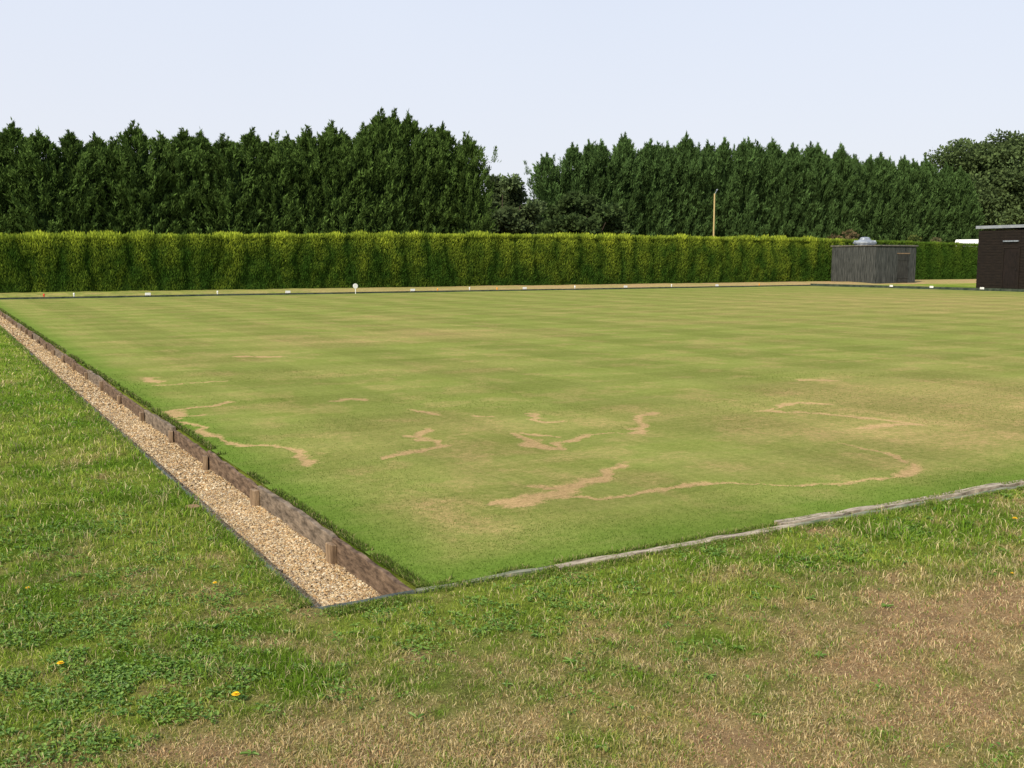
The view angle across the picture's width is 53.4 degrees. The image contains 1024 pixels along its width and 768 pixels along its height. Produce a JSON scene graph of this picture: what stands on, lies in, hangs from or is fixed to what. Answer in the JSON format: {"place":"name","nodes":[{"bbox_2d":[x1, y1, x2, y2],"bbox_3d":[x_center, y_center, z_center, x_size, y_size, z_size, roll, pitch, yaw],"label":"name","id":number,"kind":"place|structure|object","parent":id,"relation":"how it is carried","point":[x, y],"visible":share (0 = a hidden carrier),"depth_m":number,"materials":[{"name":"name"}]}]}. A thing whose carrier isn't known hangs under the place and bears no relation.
{"place":"outdoors","nodes":[
{"label":"outdoors","id":0,"kind":"place"},
{"bbox_2d":[0,315,380,606],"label":"gravel","id":1,"kind":"structure","parent":0,"point":[236,514],"depth_m":6.98,"materials":[{"name":"gravel"}]},
{"bbox_2d":[250,488,259,505],"bbox_3d":[-1.786,0.812,7.075,0.040,0.163,0.087,-5,9,-36],"label":"wooden stake","id":2,"kind":"object","parent":1,"relation":"on","point":[254,497],"visible":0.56,"depth_m":7.04,"materials":[{"name":"wood"}]},
{"bbox_2d":[325,541,336,563],"bbox_3d":[-1.015,0.975,5.730,0.040,0.161,0.083,-4,8,-33],"label":"wooden stake","id":3,"kind":"object","parent":1,"relation":"on","point":[331,551],"visible":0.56,"depth_m":5.70,"materials":[{"name":"wood"}]},
{"bbox_2d":[0,279,1023,767],"bbox_3d":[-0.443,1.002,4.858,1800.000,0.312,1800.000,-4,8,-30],"label":"ground","id":4,"kind":"structure","parent":0,"point":[756,745],"depth_m":4.11,"materials":[{"name":"plant"}]},
{"bbox_2d":[0,141,26,239],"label":"conifer tree","id":5,"kind":"object","parent":4,"relation":"on","point":[6,220],"visible":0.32,"depth_m":54.36,"materials":[{"name":"green plant"}]},
{"bbox_2d":[0,118,49,239],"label":"conifer tree","id":6,"kind":"object","parent":4,"relation":"on","point":[11,132],"visible":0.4,"depth_m":54.54,"materials":[{"name":"green plant"}]},
{"bbox_2d":[0,296,77,298],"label":"edging board","id":7,"kind":"object","parent":4,"relation":"on","point":[39,297],"visible":0.33,"depth_m":41.97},
{"bbox_2d":[0,127,90,239],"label":"conifer tree","id":8,"kind":"object","parent":4,"relation":"on","point":[39,194],"visible":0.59,"depth_m":54.64,"materials":[{"name":"green plant"}]},
{"bbox_2d":[41,129,104,239],"bbox_3d":[-24.495,-9.684,56.648,3.834,8.870,4.090,-1,7,-11],"label":"conifer tree","id":9,"kind":"object","parent":4,"relation":"on","point":[71,144],"visible":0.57,"depth_m":55.67,"materials":[{"name":"green plant"}]},
{"bbox_2d":[75,363,86,376],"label":"ditch board","id":10,"kind":"object","parent":4,"relation":"on","point":[80,369],"visible":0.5,"depth_m":15.25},
{"bbox_2d":[87,370,103,387],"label":"ditch board","id":11,"kind":"object","parent":4,"relation":"on","point":[94,378],"visible":0.52,"depth_m":13.98,"materials":[{"name":"wood"}]},
{"bbox_2d":[73,131,128,239],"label":"conifer tree","id":12,"kind":"object","parent":4,"relation":"on","point":[95,144],"visible":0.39,"depth_m":56.56,"materials":[{"name":"green plant"}]},
{"bbox_2d":[102,380,121,400],"bbox_3d":[-4.995,0.112,12.717,0.034,0.188,1.430,-4,8,-30],"label":"ditch board","id":13,"kind":"object","parent":4,"relation":"on","point":[111,391],"visible":0.59,"depth_m":12.72,"materials":[{"name":"wood"}]},
{"bbox_2d":[85,136,160,239],"bbox_3d":[-22.577,-9.758,58.193,5.194,8.640,4.534,4,8,30],"label":"conifer tree","id":14,"kind":"object","parent":4,"relation":"on","point":[122,216],"visible":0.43,"depth_m":56.87,"materials":[{"name":"green plant"}]},
{"bbox_2d":[78,295,175,297],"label":"edging board","id":15,"kind":"object","parent":4,"relation":"on","point":[126,296],"visible":0.36,"depth_m":43.61,"materials":[{"name":"wood"}]},
{"bbox_2d":[121,394,144,416],"bbox_3d":[-4.274,0.273,11.470,0.033,0.169,1.430,-4,8,-30],"label":"ditch board","id":16,"kind":"object","parent":4,"relation":"on","point":[132,405],"visible":0.49,"depth_m":11.46,"materials":[{"name":"wood"}]},
{"bbox_2d":[108,119,174,239],"bbox_3d":[-21.269,-10.273,58.314,3.952,9.652,4.024,6,9,40],"label":"conifer tree","id":17,"kind":"object","parent":4,"relation":"on","point":[138,142],"visible":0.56,"depth_m":57.52,"materials":[{"name":"green plant"}]},
{"bbox_2d":[144,410,175,437],"bbox_3d":[-3.535,0.418,10.201,0.038,0.187,1.480,-4,8,-30],"label":"ditch board","id":18,"kind":"object","parent":4,"relation":"on","point":[156,422],"visible":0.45,"depth_m":10.17,"materials":[{"name":"wood"}]},
{"bbox_2d":[130,442,192,497],"bbox_3d":[-2.674,0.717,7.699,0.024,0.202,2.399,-4,8,-30],"label":"edging strip","id":19,"kind":"object","parent":4,"relation":"on","point":[160,469],"visible":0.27,"depth_m":7.47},
{"bbox_2d":[126,130,201,239],"bbox_3d":[-20.661,-10.197,59.458,4.852,9.218,5.008,-3,8,-25],"label":"conifer tree","id":20,"kind":"object","parent":4,"relation":"on","point":[164,142],"visible":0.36,"depth_m":58.49,"materials":[{"name":"green plant"}]},
{"bbox_2d":[159,126,216,238],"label":"conifer tree","id":21,"kind":"object","parent":4,"relation":"on","point":[184,137],"visible":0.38,"depth_m":59.06,"materials":[{"name":"green plant"}]},
{"bbox_2d":[173,430,206,462],"bbox_3d":[-2.833,0.576,8.971,0.032,0.169,1.330,-4,8,-30],"label":"ditch board","id":22,"kind":"object","parent":4,"relation":"on","point":[188,445],"visible":0.52,"depth_m":8.96,"materials":[{"name":"wood"}]},
{"bbox_2d":[169,126,244,234],"bbox_3d":[-18.345,-10.526,60.736,4.716,9.568,4.661,-4,8,-30],"label":"conifer tree","id":23,"kind":"object","parent":4,"relation":"on","point":[203,141],"visible":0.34,"depth_m":59.60,"materials":[{"name":"green plant"}]},
{"bbox_2d":[176,293,265,296],"bbox_3d":[-12.988,-3.937,45.667,3.992,0.199,0.038,-4,8,-30],"label":"edging board","id":24,"kind":"object","parent":4,"relation":"on","point":[220,294],"visible":0.36,"depth_m":45.56,"materials":[{"name":"wood"}]},
{"bbox_2d":[195,133,268,238],"bbox_3d":[-16.805,-10.361,60.818,4.744,9.217,4.831,4,8,30],"label":"conifer tree","id":25,"kind":"object","parent":4,"relation":"on","point":[228,200],"visible":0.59,"depth_m":59.77,"materials":[{"name":"green plant"}]},
{"bbox_2d":[207,450,257,497],"bbox_3d":[-2.138,0.712,7.763,0.030,0.189,1.430,-4,8,-30],"label":"ditch board","id":26,"kind":"object","parent":4,"relation":"on","point":[235,478],"visible":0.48,"depth_m":7.74,"materials":[{"name":"wood"}]},
{"bbox_2d":[225,126,284,234],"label":"conifer tree","id":27,"kind":"object","parent":4,"relation":"on","point":[250,140],"visible":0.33,"depth_m":61.05,"materials":[{"name":"green plant"}]},
{"bbox_2d":[199,503,314,607],"bbox_3d":[-1.487,0.971,5.627,0.023,0.194,2.394,-4,8,-30],"label":"edging strip","id":28,"kind":"object","parent":4,"relation":"on","point":[287,582],"visible":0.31,"depth_m":5.18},
{"bbox_2d":[247,133,307,238],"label":"conifer tree","id":29,"kind":"object","parent":4,"relation":"on","point":[277,197],"visible":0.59,"depth_m":61.27,"materials":[{"name":"green plant"}]},
{"bbox_2d":[278,131,315,234],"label":"conifer tree","id":30,"kind":"object","parent":4,"relation":"on","point":[285,139],"visible":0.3,"depth_m":62.20,"materials":[{"name":"green plant"}]},
{"bbox_2d":[257,485,337,555],"bbox_3d":[-1.388,0.870,6.468,0.041,0.187,1.540,-4,8,-30],"label":"ditch board","id":31,"kind":"object","parent":4,"relation":"on","point":[305,525],"visible":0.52,"depth_m":6.38,"materials":[{"name":"wood"}]},
{"bbox_2d":[270,124,341,238],"bbox_3d":[-12.899,-11.064,63.351,5.252,10.019,4.586,-4,8,-28],"label":"conifer tree","id":32,"kind":"object","parent":4,"relation":"on","point":[307,141],"visible":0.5,"depth_m":62.35,"materials":[{"name":"green plant"}]},
{"bbox_2d":[266,292,348,294],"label":"edging board","id":33,"kind":"object","parent":4,"relation":"on","point":[306,293],"visible":0.36,"depth_m":47.50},
{"bbox_2d":[305,119,360,238],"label":"conifer tree","id":34,"kind":"object","parent":4,"relation":"on","point":[332,137],"visible":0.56,"depth_m":62.82,"materials":[{"name":"green plant"}]},
{"bbox_2d":[317,127,378,238],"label":"conifer tree","id":35,"kind":"object","parent":4,"relation":"on","point":[351,175],"visible":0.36,"depth_m":63.28,"materials":[{"name":"green plant"}]},
{"bbox_2d":[315,590,416,608],"bbox_3d":[-0.671,1.022,4.695,0.500,0.062,0.036,-4,8,-30],"label":"edging strip","id":36,"kind":"object","parent":4,"relation":"on","point":[387,595],"visible":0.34,"depth_m":4.72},
{"bbox_2d":[332,536,411,595],"bbox_3d":[-0.740,1.010,5.319,0.032,0.186,1.073,-4,8,-30],"label":"ditch board","id":37,"kind":"object","parent":4,"relation":"on","point":[365,569],"visible":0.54,"depth_m":5.34,"materials":[{"name":"wood"}]},
{"bbox_2d":[348,122,402,238],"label":"conifer tree","id":38,"kind":"object","parent":4,"relation":"on","point":[362,138],"visible":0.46,"depth_m":63.98,"materials":[{"name":"green plant"}]},
{"bbox_2d":[358,107,414,238],"bbox_3d":[-8.413,-12.060,65.586,4.334,11.486,4.257,3,8,25],"label":"conifer tree","id":39,"kind":"object","parent":4,"relation":"on","point":[378,127],"visible":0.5,"depth_m":64.69,"materials":[{"name":"green plant"}]},
{"bbox_2d":[349,291,424,293],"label":"edging board","id":40,"kind":"object","parent":4,"relation":"on","point":[389,292],"visible":0.36,"depth_m":49.69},
{"bbox_2d":[382,107,421,238],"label":"conifer tree","id":41,"kind":"object","parent":4,"relation":"on","point":[396,122],"visible":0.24,"depth_m":65.79,"materials":[{"name":"green plant"}]},
{"bbox_2d":[390,110,440,238],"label":"conifer tree","id":42,"kind":"object","parent":4,"relation":"on","point":[415,130],"visible":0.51,"depth_m":66.18,"materials":[{"name":"green plant"}]},
{"bbox_2d":[394,123,463,238],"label":"conifer tree","id":43,"kind":"object","parent":4,"relation":"on","point":[432,198],"visible":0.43,"depth_m":66.69,"materials":[{"name":"green plant"}]},
{"bbox_2d":[422,121,468,237],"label":"conifer tree","id":44,"kind":"object","parent":4,"relation":"on","point":[445,135],"visible":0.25,"depth_m":67.55,"materials":[{"name":"green plant"}]},
{"bbox_2d":[425,290,495,291],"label":"edging board","id":45,"kind":"object","parent":4,"relation":"on","point":[459,290],"visible":0.36,"depth_m":51.49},
{"bbox_2d":[443,132,500,237],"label":"conifer tree","id":46,"kind":"object","parent":4,"relation":"on","point":[472,206],"visible":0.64,"depth_m":67.78,"materials":[{"name":"green plant"}]},
{"bbox_2d":[416,565,553,593],"bbox_3d":[-0.119,0.980,5.010,0.765,0.070,0.040,-4,8,-30],"label":"edge plank","id":47,"kind":"object","parent":4,"relation":"on","point":[520,572],"visible":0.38,"depth_m":5.05,"materials":[{"name":"wood"}]},
{"bbox_2d":[0,229,978,292],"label":"hedge","id":48,"kind":"object","parent":4,"relation":"on","point":[151,262],"visible":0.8,"depth_m":56.34,"materials":[{"name":"green plant"}]},
{"bbox_2d":[0,286,1023,585],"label":"bowling green","id":49,"kind":"object","parent":4,"relation":"on","point":[644,338],"visible":0.99,"depth_m":11.74,"materials":[{"name":"plant"}]},
{"bbox_2d":[0,368,1023,767],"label":"weed leaves","id":50,"kind":"object","parent":4,"relation":"on","point":[92,672],"visible":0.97,"depth_m":4.12,"materials":[{"name":"plant"}]},
{"bbox_2d":[481,173,547,238],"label":"willow tree","id":51,"kind":"object","parent":4,"relation":"on","point":[514,214],"visible":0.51,"depth_m":78.06,"materials":[{"name":"green plant"}]},
{"bbox_2d":[517,152,568,223],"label":"conifer tree","id":52,"kind":"object","parent":4,"relation":"on","point":[544,187],"visible":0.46,"depth_m":85.94,"materials":[{"name":"green plant"}]},
{"bbox_2d":[552,142,601,201],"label":"conifer tree","id":53,"kind":"object","parent":4,"relation":"on","point":[574,180],"visible":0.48,"depth_m":85.98,"materials":[{"name":"green plant"}]},
{"bbox_2d":[536,190,634,239],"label":"elder tree","id":54,"kind":"object","parent":4,"relation":"on","point":[572,211],"visible":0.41,"depth_m":71.14,"materials":[{"name":"green plant"}]},
{"bbox_2d":[574,139,609,230],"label":"conifer tree","id":55,"kind":"object","parent":4,"relation":"on","point":[588,150],"visible":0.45,"depth_m":86.33,"materials":[{"name":"green plant"}]},
{"bbox_2d":[562,288,621,289],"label":"edging board","id":56,"kind":"object","parent":4,"relation":"on","point":[590,288],"visible":0.5,"depth_m":55.40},
{"bbox_2d":[592,138,631,226],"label":"conifer tree","id":57,"kind":"object","parent":4,"relation":"on","point":[609,170],"visible":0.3,"depth_m":87.19,"materials":[{"name":"green plant"}]},
{"bbox_2d":[603,132,649,234],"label":"conifer tree","id":58,"kind":"object","parent":4,"relation":"on","point":[629,141],"visible":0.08,"depth_m":89.76,"materials":[{"name":"green plant"}]},
{"bbox_2d":[608,136,647,239],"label":"conifer tree","id":59,"kind":"object","parent":4,"relation":"on","point":[624,149],"visible":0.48,"depth_m":88.33,"materials":[{"name":"green plant"}]},
{"bbox_2d":[632,138,673,239],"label":"conifer tree","id":60,"kind":"object","parent":4,"relation":"on","point":[654,192],"visible":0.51,"depth_m":89.50,"materials":[{"name":"green plant"}]},
{"bbox_2d":[656,141,682,235],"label":"conifer tree","id":61,"kind":"object","parent":4,"relation":"on","point":[672,193],"visible":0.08,"depth_m":91.16,"materials":[{"name":"green plant"}]},
{"bbox_2d":[554,523,796,569],"bbox_3d":[0.946,0.908,5.590,1.655,0.073,0.068,-4,8,-30],"label":"edge plank","id":62,"kind":"object","parent":4,"relation":"on","point":[607,557],"visible":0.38,"depth_m":5.50,"materials":[{"name":"wood"}]},
{"bbox_2d":[661,140,694,235],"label":"conifer tree","id":63,"kind":"object","parent":4,"relation":"on","point":[669,150],"visible":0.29,"depth_m":91.31,"materials":[{"name":"green plant"}]},
{"bbox_2d":[667,130,708,240],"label":"conifer tree","id":64,"kind":"object","parent":4,"relation":"on","point":[686,145],"visible":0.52,"depth_m":91.76,"materials":[{"name":"green plant"}]},
{"bbox_2d":[682,150,720,236],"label":"conifer tree","id":65,"kind":"object","parent":4,"relation":"on","point":[706,225],"visible":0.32,"depth_m":92.48,"materials":[{"name":"green plant"}]},
{"bbox_2d":[700,138,725,240],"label":"conifer tree","id":66,"kind":"object","parent":4,"relation":"on","point":[708,152],"visible":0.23,"depth_m":93.79,"materials":[{"name":"green plant"}]},
{"bbox_2d":[709,137,741,240],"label":"conifer tree","id":67,"kind":"object","parent":4,"relation":"on","point":[725,177],"visible":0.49,"depth_m":93.97,"materials":[{"name":"green plant"}]},
{"bbox_2d":[726,137,759,240],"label":"conifer tree","id":68,"kind":"object","parent":4,"relation":"on","point":[746,206],"visible":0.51,"depth_m":94.65,"materials":[{"name":"green plant"}]},
{"bbox_2d":[733,136,764,235],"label":"conifer tree","id":69,"kind":"object","parent":4,"relation":"on","point":[750,146],"visible":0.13,"depth_m":96.21,"materials":[{"name":"green plant"}]},
{"bbox_2d":[751,141,777,236],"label":"conifer tree","id":70,"kind":"object","parent":4,"relation":"on","point":[764,156],"visible":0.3,"depth_m":96.73,"materials":[{"name":"green plant"}]},
{"bbox_2d":[761,138,791,241],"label":"conifer tree","id":71,"kind":"object","parent":4,"relation":"on","point":[772,198],"visible":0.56,"depth_m":97.33,"materials":[{"name":"green plant"}]},
{"bbox_2d":[776,145,806,241],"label":"conifer tree","id":72,"kind":"object","parent":4,"relation":"on","point":[792,183],"visible":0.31,"depth_m":98.39,"materials":[{"name":"green plant"}]},
{"bbox_2d":[785,142,818,241],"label":"conifer tree","id":73,"kind":"object","parent":4,"relation":"on","point":[792,152],"visible":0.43,"depth_m":98.98,"materials":[{"name":"green plant"}]},
{"bbox_2d":[797,141,828,237],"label":"conifer tree","id":74,"kind":"object","parent":4,"relation":"on","point":[814,227],"visible":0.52,"depth_m":99.59,"materials":[{"name":"green plant"}]},
{"bbox_2d":[808,142,841,237],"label":"conifer tree","id":75,"kind":"object","parent":4,"relation":"on","point":[827,192],"visible":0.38,"depth_m":100.42,"materials":[{"name":"green plant"}]},
{"bbox_2d":[823,150,841,234],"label":"conifer tree","id":76,"kind":"object","parent":4,"relation":"on","point":[829,158],"visible":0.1,"depth_m":101.42,"materials":[{"name":"green plant"}]},
{"bbox_2d":[810,283,859,286],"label":"edging board","id":77,"kind":"object","parent":4,"relation":"on","point":[839,285],"visible":0.57,"depth_m":61.75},
{"bbox_2d":[827,229,859,242],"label":"garden shrub","id":78,"kind":"object","parent":4,"relation":"on","point":[851,235],"visible":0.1,"depth_m":77.18,"materials":[{"name":"brown plant"}]},
{"bbox_2d":[828,142,861,238],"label":"conifer tree","id":79,"kind":"object","parent":4,"relation":"on","point":[843,189],"visible":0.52,"depth_m":101.26,"materials":[{"name":"green plant"}]},
{"bbox_2d":[845,161,866,237],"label":"conifer tree","id":80,"kind":"object","parent":4,"relation":"on","point":[861,185],"visible":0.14,"depth_m":102.53,"materials":[{"name":"green plant"}]},
{"bbox_2d":[851,154,875,238],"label":"conifer tree","id":81,"kind":"object","parent":4,"relation":"on","point":[863,170],"visible":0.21,"depth_m":103.88,"materials":[{"name":"green plant"}]},
{"bbox_2d":[860,154,882,243],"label":"conifer tree","id":82,"kind":"object","parent":4,"relation":"on","point":[872,176],"visible":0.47,"depth_m":104.32,"materials":[{"name":"green plant"}]},
{"bbox_2d":[830,245,918,283],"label":"timber shed","id":83,"kind":"structure","parent":4,"relation":"on","point":[877,264],"depth_m":69.43,"materials":[{"name":"wood"}]},
{"bbox_2d":[853,237,876,244],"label":"roof tank","id":84,"kind":"object","parent":83,"relation":"on","point":[864,241],"visible":0.94,"depth_m":70.05,"materials":[{"name":"metal"}]},
{"bbox_2d":[897,254,908,281],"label":"door","id":85,"kind":"structure","parent":83,"relation":"in","point":[903,259],"depth_m":69.54,"materials":[{"name":"grey wood"}]},
{"bbox_2d":[861,151,899,243],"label":"conifer tree","id":86,"kind":"object","parent":4,"relation":"on","point":[881,161],"visible":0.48,"depth_m":105.16,"materials":[{"name":"green plant"}]},
{"bbox_2d":[860,285,916,288],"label":"edging board","id":87,"kind":"object","parent":4,"relation":"on","point":[886,286],"visible":0.57,"depth_m":58.52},
{"bbox_2d":[884,155,908,240],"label":"conifer tree","id":88,"kind":"object","parent":4,"relation":"on","point":[898,196],"visible":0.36,"depth_m":106.10,"materials":[{"name":"green plant"}]},
{"bbox_2d":[774,479,1023,524],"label":"edge plank","id":89,"kind":"object","parent":4,"relation":"on","point":[968,491],"visible":0.48,"depth_m":6.47,"materials":[{"name":"wood"}]},
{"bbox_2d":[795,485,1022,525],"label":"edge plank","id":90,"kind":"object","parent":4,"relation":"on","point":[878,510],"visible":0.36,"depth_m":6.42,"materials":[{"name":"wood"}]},
{"bbox_2d":[896,155,925,240],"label":"conifer tree","id":91,"kind":"object","parent":4,"relation":"on","point":[905,166],"visible":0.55,"depth_m":106.62,"materials":[{"name":"green plant"}]},
{"bbox_2d":[904,158,928,240],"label":"conifer tree","id":92,"kind":"object","parent":4,"relation":"on","point":[915,165],"visible":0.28,"depth_m":107.49,"materials":[{"name":"green plant"}]},
{"bbox_2d":[917,162,940,241],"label":"conifer tree","id":93,"kind":"object","parent":4,"relation":"on","point":[929,203],"visible":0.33,"depth_m":108.20,"materials":[{"name":"green plant"}]},
{"bbox_2d":[921,155,951,242],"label":"conifer tree","id":94,"kind":"object","parent":4,"relation":"on","point":[941,187],"visible":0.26,"depth_m":109.08,"materials":[{"name":"green plant"}]},
{"bbox_2d":[917,286,980,290],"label":"edging board","id":95,"kind":"object","parent":4,"relation":"on","point":[951,288],"visible":0.64,"depth_m":54.87,"materials":[{"name":"wood"}]},
{"bbox_2d":[936,161,964,241],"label":"conifer tree","id":96,"kind":"object","parent":4,"relation":"on","point":[947,173],"visible":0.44,"depth_m":109.79,"materials":[{"name":"green plant"}]},
{"bbox_2d":[946,165,976,242],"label":"conifer tree","id":97,"kind":"object","parent":4,"relation":"on","point":[961,198],"visible":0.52,"depth_m":110.17,"materials":[{"name":"green plant"}]},
{"bbox_2d":[955,239,977,243],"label":"caravan","id":98,"kind":"object","parent":4,"relation":"on","point":[972,241],"visible":0.09,"depth_m":85.30,"materials":[{"name":"white paint"}]},
{"bbox_2d":[923,128,1023,230],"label":"oak tree","id":99,"kind":"object","parent":4,"relation":"on","point":[994,170],"visible":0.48,"depth_m":118.75,"materials":[{"name":"green plant"}]},
{"bbox_2d":[963,184,985,238],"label":"conifer tree","id":100,"kind":"object","parent":4,"relation":"on","point":[975,206],"visible":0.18,"depth_m":111.36,"materials":[{"name":"green plant"}]},
{"bbox_2d":[976,224,1023,288],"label":"clubhouse","id":101,"kind":"structure","parent":4,"relation":"on","point":[1000,260],"depth_m":55.55,"materials":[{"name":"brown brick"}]},
{"bbox_2d":[1002,248,1018,287],"bbox_3d":[26.937,-6.247,55.063,0.080,2.140,0.860,-4,8,-30],"label":"door","id":102,"kind":"structure","parent":101,"relation":"in","point":[1010,264],"depth_m":55.06,"materials":[{"name":"brown wood"}]},
{"bbox_2d":[981,288,1023,291],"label":"edging board","id":103,"kind":"object","parent":4,"relation":"on","point":[1001,289],"visible":0.67,"depth_m":52.25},
{"bbox_2d":[0,307,1023,616],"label":"fringe grass","id":104,"kind":"structure","parent":0,"point":[404,573],"depth_m":5.70,"materials":[{"name":"plant"}]},
{"bbox_2d":[0,0,1023,203],"label":"sky","id":105,"kind":"structure","parent":0,"point":[528,79],"materials":[{"name":"white"}]},
{"bbox_2d":[108,366,1023,584],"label":"turf grass","id":106,"kind":"structure","parent":0,"point":[392,539],"depth_m":7.37,"materials":[{"name":"plant"}]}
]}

